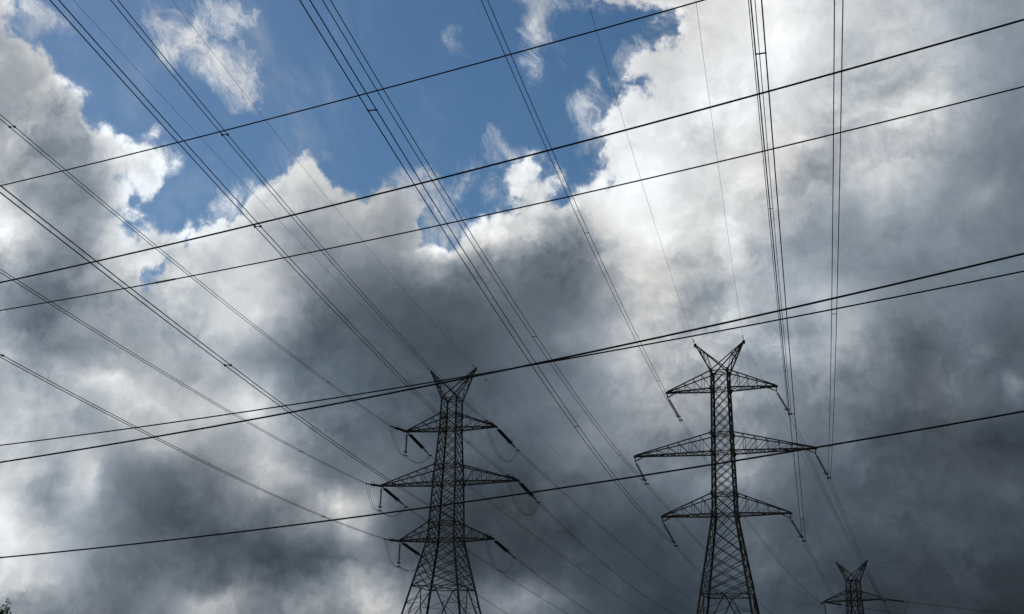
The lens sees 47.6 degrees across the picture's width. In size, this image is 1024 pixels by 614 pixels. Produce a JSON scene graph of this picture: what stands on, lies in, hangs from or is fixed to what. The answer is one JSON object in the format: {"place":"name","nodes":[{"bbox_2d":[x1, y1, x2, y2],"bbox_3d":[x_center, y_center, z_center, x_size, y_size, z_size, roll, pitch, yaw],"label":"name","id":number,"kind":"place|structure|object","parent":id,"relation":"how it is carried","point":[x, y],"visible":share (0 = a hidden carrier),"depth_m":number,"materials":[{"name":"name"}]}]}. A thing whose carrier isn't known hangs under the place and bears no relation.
{"place":"outdoors","nodes":[
{"label":"outdoors","id":0,"kind":"place"},
{"bbox_2d":[0,0,704,185],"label":"overhead wire","id":1,"kind":"object","parent":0,"point":[367,92],"visible":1,"depth_m":32.41,"materials":[{"name":"black metal"}]},
{"bbox_2d":[0,19,1023,282],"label":"overhead wire","id":2,"kind":"object","parent":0,"point":[540,151],"visible":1,"depth_m":26.68,"materials":[{"name":"black metal"}]},
{"bbox_2d":[0,253,1023,462],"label":"overhead wire","id":3,"kind":"object","parent":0,"point":[880,287],"visible":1,"depth_m":25.52,"materials":[{"name":"black metal"}]},
{"bbox_2d":[0,410,1023,557],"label":"overhead wire","id":4,"kind":"object","parent":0,"point":[1017,412],"visible":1,"depth_m":26.70,"materials":[{"name":"black metal"}]},
{"bbox_2d":[0,86,1023,310],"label":"overhead wire","id":5,"kind":"object","parent":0,"point":[535,203],"visible":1,"depth_m":31.53,"materials":[{"name":"black metal"}]},
{"bbox_2d":[0,270,1023,445],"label":"overhead wire","id":6,"kind":"object","parent":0,"point":[538,364],"visible":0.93,"depth_m":29.72,"materials":[{"name":"black metal"}]},
{"bbox_2d":[0,0,1023,613],"label":"sky","id":7,"kind":"structure","parent":0,"point":[942,189],"materials":[{"name":"grey"}]},
{"bbox_3d":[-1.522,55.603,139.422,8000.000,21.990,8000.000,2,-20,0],"label":"ground","id":8,"kind":"structure","parent":0,"visible":0},
{"bbox_2d":[0,599,12,613],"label":"tree","id":9,"kind":"object","parent":8,"relation":"on","point":[4,611],"visible":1,"depth_m":54.48,"materials":[{"name":"black plant"}]},
{"bbox_2d":[381,367,519,613],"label":"pylon","id":10,"kind":"object","parent":8,"relation":"on","point":[442,468],"visible":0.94,"depth_m":160.78,"materials":[{"name":"metal"}]},
{"bbox_2d":[73,0,428,369],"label":"earth wire","id":11,"kind":"object","parent":10,"relation":"attached to","point":[225,164],"visible":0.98,"depth_m":91.55,"materials":[{"name":"grey metal"}]},
{"bbox_2d":[172,0,473,366],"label":"earth wire","id":12,"kind":"object","parent":10,"relation":"attached to","point":[300,164],"visible":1,"depth_m":89.89,"materials":[{"name":"grey metal"}]},
{"bbox_2d":[366,482,381,486],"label":"insulator string","id":13,"kind":"object","parent":10,"relation":"attached to","point":[376,485],"visible":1,"depth_m":161.48,"materials":[{"name":"brown ceramic"}]},
{"bbox_2d":[0,269,367,483],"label":"conductor bundle","id":14,"kind":"object","parent":13,"relation":"attached to","point":[159,369],"visible":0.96,"depth_m":91.61,"materials":[{"name":"black metal"}]},
{"bbox_2d":[379,487,382,510],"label":"insulator string","id":15,"kind":"object","parent":10,"relation":"hanging from","point":[380,501],"visible":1,"depth_m":164.09,"materials":[{"name":"brown ceramic"}]},
{"bbox_2d":[366,485,406,516],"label":"jumper loop","id":16,"kind":"object","parent":15,"relation":"hanging from","point":[379,510],"visible":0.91,"depth_m":162.19,"materials":[{"name":"grey metal"}]},
{"bbox_2d":[384,539,400,542],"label":"insulator string","id":17,"kind":"object","parent":10,"relation":"attached to","point":[395,540],"visible":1,"depth_m":157.78,"materials":[{"name":"brown ceramic"}]},
{"bbox_2d":[0,354,384,538],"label":"conductor bundle","id":18,"kind":"object","parent":17,"relation":"attached to","point":[2,355],"visible":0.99,"depth_m":82.93,"materials":[{"name":"black metal"}]},
{"bbox_2d":[383,487,407,506],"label":"insulator string","id":19,"kind":"object","parent":10,"relation":"attached to","point":[391,494],"visible":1,"depth_m":167.32,"materials":[{"name":"brown ceramic"}]},
{"bbox_2d":[409,508,566,612],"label":"conductor bundle","id":20,"kind":"object","parent":19,"relation":"hanging from","point":[488,563],"visible":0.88,"depth_m":212.57,"materials":[{"name":"grey metal"}]},
{"bbox_2d":[389,425,407,431],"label":"insulator string","id":21,"kind":"object","parent":10,"relation":"attached to","point":[400,429],"visible":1,"depth_m":162.58,"materials":[{"name":"brown ceramic"}]},
{"bbox_2d":[0,114,391,425],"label":"conductor bundle","id":22,"kind":"object","parent":21,"relation":"attached to","point":[14,126],"visible":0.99,"depth_m":87.05,"materials":[{"name":"grey metal"}]},
{"bbox_2d":[396,544,401,567],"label":"insulator string","id":23,"kind":"object","parent":10,"relation":"hanging from","point":[399,550],"visible":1,"depth_m":160.41,"materials":[{"name":"brown ceramic"}]},
{"bbox_2d":[385,542,426,570],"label":"jumper loop","id":24,"kind":"object","parent":23,"relation":"hanging from","point":[395,565],"visible":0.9,"depth_m":158.81,"materials":[{"name":"grey metal"}]},
{"bbox_2d":[403,434,407,456],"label":"insulator string","id":25,"kind":"object","parent":10,"relation":"hanging from","point":[406,440],"visible":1,"depth_m":165.60,"materials":[{"name":"brown ceramic"}]},
{"bbox_2d":[390,427,429,462],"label":"jumper loop","id":26,"kind":"object","parent":25,"relation":"hanging from","point":[403,454],"visible":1,"depth_m":163.69,"materials":[{"name":"black metal"}]},
{"bbox_2d":[401,542,426,559],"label":"insulator string","id":27,"kind":"object","parent":10,"relation":"attached to","point":[411,548],"visible":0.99,"depth_m":163.56,"materials":[{"name":"brown ceramic"}]},
{"bbox_2d":[428,560,505,613],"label":"conductor bundle","id":28,"kind":"object","parent":27,"relation":"attached to","point":[473,592],"visible":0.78,"depth_m":193.65,"materials":[{"name":"grey metal"}]},
{"bbox_2d":[408,433,431,455],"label":"insulator string","id":29,"kind":"object","parent":10,"relation":"attached to","point":[415,440],"visible":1,"depth_m":168.73,"materials":[{"name":"brown ceramic"}]},
{"bbox_2d":[430,456,643,612],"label":"conductor bundle","id":30,"kind":"object","parent":29,"relation":"attached to","point":[537,537],"visible":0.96,"depth_m":230.09,"materials":[{"name":"grey metal"}]},
{"bbox_2d":[485,420,496,426],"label":"insulator string","id":31,"kind":"object","parent":10,"relation":"attached to","point":[492,424],"visible":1,"depth_m":159.19,"materials":[{"name":"brown ceramic"}]},
{"bbox_2d":[110,0,484,420],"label":"conductor bundle","id":32,"kind":"object","parent":31,"relation":"attached to","point":[222,134],"visible":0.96,"depth_m":70.05,"materials":[{"name":"grey metal"}]},
{"bbox_2d":[485,422,518,461],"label":"jumper loop","id":33,"kind":"object","parent":31,"relation":"hanging from","point":[494,445],"visible":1,"depth_m":159.82,"materials":[{"name":"black metal"}]},
{"bbox_2d":[494,540,515,557],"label":"insulator string","id":34,"kind":"object","parent":10,"relation":"attached to","point":[499,544],"visible":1,"depth_m":159.34,"materials":[{"name":"brown ceramic"}]},
{"bbox_2d":[484,536,514,571],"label":"jumper loop","id":35,"kind":"object","parent":34,"relation":"hanging from","point":[493,560],"visible":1,"depth_m":154.80,"materials":[{"name":"grey metal"}]},
{"bbox_2d":[514,558,590,612],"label":"conductor bundle","id":36,"kind":"object","parent":34,"relation":"attached to","point":[552,586],"visible":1,"depth_m":184.92,"materials":[{"name":"grey metal"}]},
{"bbox_2d":[497,428,519,450],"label":"insulator string","id":37,"kind":"object","parent":10,"relation":"attached to","point":[506,438],"visible":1,"depth_m":164.92,"materials":[{"name":"brown ceramic"}]},
{"bbox_2d":[520,451,706,610],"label":"conductor bundle","id":38,"kind":"object","parent":37,"relation":"attached to","point":[594,521],"visible":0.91,"depth_m":211.35,"materials":[{"name":"grey metal"}]},
{"bbox_2d":[505,474,518,480],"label":"insulator string","id":39,"kind":"object","parent":10,"relation":"attached to","point":[512,478],"visible":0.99,"depth_m":154.92,"materials":[{"name":"brown ceramic"}]},
{"bbox_2d":[50,0,507,474],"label":"conductor bundle","id":40,"kind":"object","parent":39,"relation":"attached to","point":[255,226],"visible":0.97,"depth_m":56.58,"materials":[{"name":"grey metal"}]},
{"bbox_2d":[506,476,537,515],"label":"jumper loop","id":41,"kind":"object","parent":39,"relation":"hanging from","point":[516,502],"visible":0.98,"depth_m":155.55,"materials":[{"name":"grey metal"}]},
{"bbox_2d":[519,482,539,502],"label":"insulator string","id":42,"kind":"object","parent":10,"relation":"attached to","point":[524,487],"visible":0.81,"depth_m":160.67,"materials":[{"name":"brown ceramic"}]},
{"bbox_2d":[538,503,668,610],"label":"conductor bundle","id":43,"kind":"object","parent":42,"relation":"attached to","point":[591,553],"visible":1,"depth_m":201.73,"materials":[{"name":"grey metal"}]},
{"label":"insulator string","id":44,"kind":"object","parent":10,"relation":"attached to","visible":0},
{"bbox_2d":[0,186,485,534],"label":"conductor bundle","id":45,"kind":"object","parent":44,"relation":"attached to","point":[192,335],"visible":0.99,"depth_m":54.63,"materials":[{"name":"black metal"}]},
{"bbox_2d":[633,340,816,613],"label":"pylon","id":46,"kind":"object","parent":8,"relation":"on","point":[714,455],"visible":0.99,"depth_m":138.87,"materials":[{"name":"metal"}]},
{"bbox_2d":[635,462,648,484],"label":"insulator string","id":47,"kind":"object","parent":46,"relation":"attached to","point":[641,473],"visible":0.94,"depth_m":142.43,"materials":[{"name":"brown ceramic"}]},
{"bbox_2d":[322,0,772,613],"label":"conductor bundle","id":48,"kind":"object","parent":47,"relation":"attached to","point":[480,248],"visible":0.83,"depth_m":65.19,"materials":[{"name":"black metal"}]},
{"bbox_2d":[663,522,677,546],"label":"insulator string","id":49,"kind":"object","parent":46,"relation":"attached to","point":[665,526],"visible":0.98,"depth_m":138.82,"materials":[{"name":"brown ceramic"}]},
{"bbox_2d":[299,0,733,608],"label":"conductor bundle","id":50,"kind":"object","parent":49,"relation":"attached to","point":[461,246],"visible":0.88,"depth_m":50.14,"materials":[{"name":"black metal"}]},
{"bbox_2d":[668,399,682,420],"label":"insulator string","id":51,"kind":"object","parent":46,"relation":"attached to","point":[675,411],"visible":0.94,"depth_m":143.67,"materials":[{"name":"brown ceramic"}]},
{"bbox_2d":[481,0,821,603],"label":"conductor bundle","id":52,"kind":"object","parent":51,"relation":"attached to","point":[590,236],"visible":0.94,"depth_m":80.51,"materials":[{"name":"grey metal"}]},
{"bbox_2d":[587,0,835,561],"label":"earth wire","id":53,"kind":"object","parent":46,"relation":"attached to","point":[655,226],"visible":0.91,"depth_m":99.91,"materials":[{"name":"grey metal"}]},
{"bbox_2d":[696,4,865,558],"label":"earth wire","id":54,"kind":"object","parent":46,"relation":"attached to","point":[725,217],"visible":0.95,"depth_m":99.95,"materials":[{"name":"grey metal"}]},
{"bbox_2d":[776,391,791,414],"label":"insulator string","id":55,"kind":"object","parent":46,"relation":"attached to","point":[782,401],"visible":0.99,"depth_m":139.62,"materials":[{"name":"brown ceramic"}]},
{"bbox_2d":[748,0,884,600],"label":"conductor bundle","id":56,"kind":"object","parent":55,"relation":"attached to","point":[775,238],"visible":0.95,"depth_m":80.82,"materials":[{"name":"grey metal"}]},
{"bbox_2d":[791,519,806,541],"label":"insulator string","id":57,"kind":"object","parent":46,"relation":"attached to","point":[794,524],"visible":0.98,"depth_m":134.20,"materials":[{"name":"brown ceramic"}]},
{"bbox_2d":[750,0,843,613],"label":"conductor bundle","id":58,"kind":"object","parent":57,"relation":"attached to","point":[765,53],"visible":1,"depth_m":47.33,"materials":[{"name":"black metal"}]},
{"bbox_2d":[815,454,829,478],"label":"insulator string","id":59,"kind":"object","parent":46,"relation":"attached to","point":[825,472],"visible":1,"depth_m":135.69,"materials":[{"name":"brown ceramic"}]},
{"bbox_2d":[827,0,888,612],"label":"conductor bundle","id":60,"kind":"object","parent":59,"relation":"attached to","point":[838,242],"visible":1,"depth_m":62.59,"materials":[{"name":"black metal"}]},
{"bbox_2d":[823,560,885,613],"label":"pylon","id":61,"kind":"object","parent":8,"relation":"on","point":[856,598],"visible":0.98,"depth_m":255.76,"materials":[{"name":"metal"}]},
{"bbox_2d":[887,599,908,602],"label":"insulator string","id":62,"kind":"object","parent":61,"relation":"attached to","point":[901,601],"visible":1,"depth_m":251.96,"materials":[{"name":"brown ceramic"}]},
{"bbox_2d":[910,602,1007,613],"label":"conductor bundle","id":63,"kind":"object","parent":62,"relation":"attached to","point":[960,608],"visible":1,"depth_m":260.31,"materials":[{"name":"grey metal"}]}
]}

